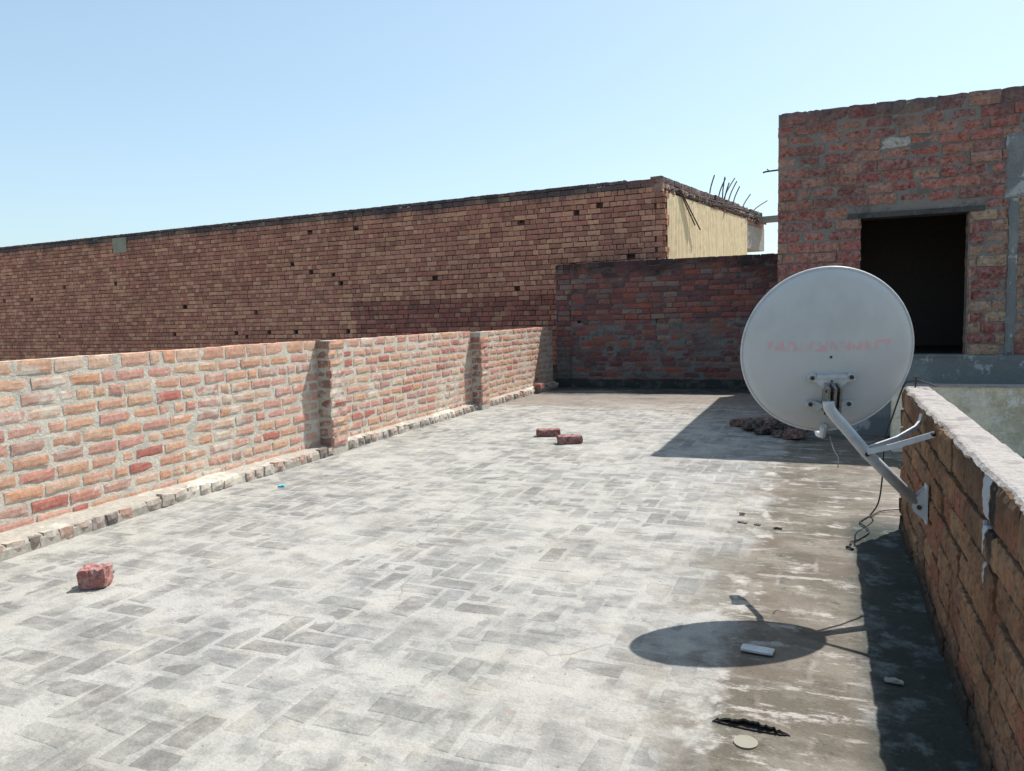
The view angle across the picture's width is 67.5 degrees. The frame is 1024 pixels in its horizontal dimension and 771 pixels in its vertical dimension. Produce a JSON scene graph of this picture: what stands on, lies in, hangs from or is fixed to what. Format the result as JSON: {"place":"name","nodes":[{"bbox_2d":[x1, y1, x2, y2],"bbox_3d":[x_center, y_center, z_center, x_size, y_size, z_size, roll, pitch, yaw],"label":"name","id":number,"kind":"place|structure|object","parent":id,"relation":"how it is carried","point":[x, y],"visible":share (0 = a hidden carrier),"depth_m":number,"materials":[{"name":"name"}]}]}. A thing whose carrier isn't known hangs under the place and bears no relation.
{"place":"outdoors","nodes":[
{"label":"outdoors","id":0,"kind":"place"},
{"bbox_2d":[0,175,777,380],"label":"brick building","id":1,"kind":"structure","parent":0,"point":[482,263],"depth_m":15.52,"materials":[{"name":"brick"}]},
{"bbox_2d":[0,387,1023,770],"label":"floor","id":2,"kind":"structure","parent":0,"point":[826,613],"depth_m":3.07,"materials":[{"name":"grey concrete"}]},
{"bbox_2d":[0,327,557,561],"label":"brick parapet","id":3,"kind":"structure","parent":2,"relation":"on","point":[89,443],"depth_m":5.56,"materials":[{"name":"red brick"}]},
{"bbox_2d":[534,383,543,388],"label":"loose brick","id":4,"kind":"object","parent":3,"relation":"on","point":[538,385],"visible":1,"depth_m":11.64,"materials":[{"name":"red brick"}]},
{"bbox_2d":[0,389,778,770],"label":"floor tiles","id":5,"kind":"object","parent":2,"relation":"on","point":[606,755],"visible":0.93,"depth_m":3.21,"materials":[{"name":"brick"}]},
{"bbox_2d":[76,563,113,588],"bbox_3d":[-1.925,0.879,3.542,0.127,0.095,0.111,-2,5,-7],"label":"loose brick","id":6,"kind":"object","parent":5,"relation":"on","point":[92,576],"visible":1,"depth_m":3.50,"materials":[{"name":"red brick"}]},
{"bbox_2d":[729,418,751,425],"bbox_3d":[2.347,0.372,7.865,0.211,0.086,0.142,3,7,39],"label":"broken brick","id":7,"kind":"object","parent":5,"relation":"on","point":[735,422],"visible":0.6,"depth_m":7.84,"materials":[{"name":"brown brick"}]},
{"bbox_2d":[772,428,785,437],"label":"broken brick","id":8,"kind":"object","parent":5,"relation":"on","point":[777,433],"visible":0.58,"depth_m":7.11,"materials":[{"name":"red brick"}]},
{"bbox_2d":[788,426,810,432],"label":"broken brick","id":9,"kind":"object","parent":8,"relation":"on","point":[792,427],"visible":0.3,"depth_m":7.00,"materials":[{"name":"brown brick"}]},
{"bbox_2d":[536,428,560,436],"bbox_3d":[0.358,0.460,7.558,0.243,0.073,0.120,-1,5,2],"label":"loose brick","id":10,"kind":"object","parent":2,"relation":"on","point":[543,432],"visible":0.98,"depth_m":7.50,"materials":[{"name":"red brick"}]},
{"bbox_2d":[556,434,582,443],"bbox_3d":[0.534,0.494,7.101,0.238,0.079,0.121,-2,5,-7],"label":"loose brick","id":11,"kind":"object","parent":2,"relation":"on","point":[569,438],"visible":1,"depth_m":7.05,"materials":[{"name":"red brick"}]},
{"bbox_2d":[555,253,777,388],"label":"brick wall","id":12,"kind":"structure","parent":2,"relation":"on","point":[620,336],"depth_m":11.98,"materials":[{"name":"red brick"}]},
{"bbox_2d":[733,735,757,749],"bbox_3d":[0.648,0.990,2.128,0.066,0.004,0.066,1,6,22],"label":"round cap","id":13,"kind":"object","parent":2,"relation":"on","point":[747,742],"visible":1,"depth_m":2.12,"materials":[{"name":"white plastic"}]},
{"bbox_2d":[740,418,754,429],"bbox_3d":[2.411,0.384,7.677,0.235,0.093,0.158,-2,5,0],"label":"broken brick","id":14,"kind":"object","parent":2,"relation":"on","point":[741,422],"visible":0.24,"depth_m":7.70,"materials":[{"name":"brown brick"}]},
{"bbox_2d":[743,420,753,429],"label":"broken brick","id":15,"kind":"object","parent":2,"relation":"on","point":[746,424],"visible":0.39,"depth_m":7.51,"materials":[{"name":"brown brick"}]},
{"bbox_2d":[714,720,786,735],"bbox_3d":[0.680,0.982,2.198,0.208,0.005,0.023,1,6,22],"label":"broken hollow","id":16,"kind":"object","parent":2,"relation":"on","point":[757,729],"visible":1,"depth_m":2.19,"materials":[{"name":"soil"}]},
{"bbox_2d":[712,702,791,735],"bbox_3d":[0.707,0.971,2.254,0.215,0.032,0.141,1,6,22],"label":"cement flake","id":17,"kind":"object","parent":2,"relation":"on","point":[777,722],"visible":1,"depth_m":2.24,"materials":[{"name":"grey concrete"}]},
{"bbox_2d":[740,643,774,655],"bbox_3d":[0.860,0.925,2.687,0.112,0.009,0.050,1,6,28],"label":"piece of white pipe","id":18,"kind":"object","parent":2,"relation":"on","point":[757,649],"visible":1,"depth_m":2.68,"materials":[{"name":"white plastic"}]},
{"bbox_2d":[754,426,771,433],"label":"broken brick","id":19,"kind":"object","parent":2,"relation":"on","point":[762,430],"visible":0.56,"depth_m":7.28,"materials":[{"name":"red brick"}]},
{"bbox_2d":[751,420,763,427],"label":"broken brick","id":20,"kind":"object","parent":19,"relation":"on","point":[756,424],"visible":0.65,"depth_m":7.28,"materials":[{"name":"brown brick"}]},
{"bbox_2d":[757,417,772,428],"bbox_3d":[2.447,0.354,7.327,0.166,0.091,0.164,3,7,38],"label":"broken brick","id":21,"kind":"object","parent":19,"relation":"on","point":[767,423],"visible":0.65,"depth_m":7.26,"materials":[{"name":"brown brick"}]},
{"bbox_2d":[755,417,774,425],"bbox_3d":[2.428,0.350,7.332,0.212,0.079,0.123,3,7,43],"label":"broken brick","id":22,"kind":"object","parent":19,"relation":"on","point":[765,419],"visible":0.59,"depth_m":7.30,"materials":[{"name":"brown brick"}]},
{"bbox_2d":[778,423,789,429],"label":"broken brick","id":23,"kind":"object","parent":2,"relation":"on","point":[783,426],"visible":0.26,"depth_m":7.12,"materials":[{"name":"brown brick"}]},
{"bbox_2d":[771,420,787,427],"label":"broken brick","id":24,"kind":"object","parent":23,"relation":"on","point":[775,424],"visible":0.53,"depth_m":7.16,"materials":[{"name":"brown brick"}]},
{"bbox_2d":[783,428,805,438],"bbox_3d":[2.573,0.432,6.987,0.132,0.116,0.159,-5,7,-37],"label":"broken brick","id":25,"kind":"object","parent":2,"relation":"on","point":[796,433],"visible":0.93,"depth_m":6.94,"materials":[{"name":"red brick"}]},
{"bbox_2d":[870,509,898,516],"bbox_3d":[2.309,0.717,4.530,0.657,0.008,0.131,-7,7,-44],"label":"cable","id":26,"kind":"object","parent":2,"relation":"on","point":[883,510],"visible":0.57,"depth_m":4.46,"materials":[{"name":"grey plastic"}]},
{"bbox_2d":[763,86,1023,435],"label":"brick room","id":27,"kind":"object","parent":2,"relation":"on","point":[916,205],"visible":0.67,"depth_m":6.86,"materials":[{"name":"red brick"}]},
{"bbox_2d":[884,677,903,684],"bbox_3d":[1.218,0.941,2.443,0.058,0.009,0.032,1,6,28],"label":"plaster chip","id":28,"kind":"object","parent":2,"relation":"on","point":[894,681],"visible":1,"depth_m":2.44,"materials":[{"name":"concrete"}]},
{"bbox_2d":[899,386,1023,770],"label":"brick parapet","id":29,"kind":"structure","parent":2,"relation":"on","point":[964,549],"depth_m":2.15,"materials":[{"name":"brown brick"}]},
{"bbox_2d":[740,266,935,524],"bbox_3d":[1.321,0.024,3.153,0.701,1.005,0.543,1,6,22],"label":"satellite dish","id":30,"kind":"object","parent":29,"relation":"attached to","point":[823,349],"visible":1,"depth_m":2.98,"materials":[{"name":"paint"}]},
{"bbox_2d":[830,436,838,467],"bbox_3d":[1.340,0.275,3.194,0.027,0.127,0.061,-3,6,-19],"label":"cable","id":31,"kind":"object","parent":30,"relation":"hanging from","point":[834,452],"visible":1,"depth_m":3.19,"materials":[{"name":"grey plastic"}]},
{"bbox_2d":[0,0,1023,254],"label":"sky","id":32,"kind":"structure","parent":0,"point":[117,117],"materials":[{"name":"blue"}]},
{"label":"ground","id":33,"kind":"structure","parent":0,"visible":0},
{"bbox_2d":[890,383,1023,456],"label":"plastered wall","id":34,"kind":"structure","parent":33,"relation":"on","point":[996,411],"depth_m":6.07,"materials":[{"name":"paint"}]},
{"bbox_3d":[2.102,-0.020,3.991,0.020,0.057,0.020,1,6,22],"label":"nail","id":35,"kind":"object","parent":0,"visible":0},
{"bbox_2d":[850,380,936,544],"bbox_3d":[1.981,0.376,4.021,0.391,0.806,0.630,1,6,22],"label":"cable","id":36,"kind":"object","parent":35,"relation":"hanging from","point":[867,533],"visible":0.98,"depth_m":4.12,"materials":[{"name":"black plastic"}]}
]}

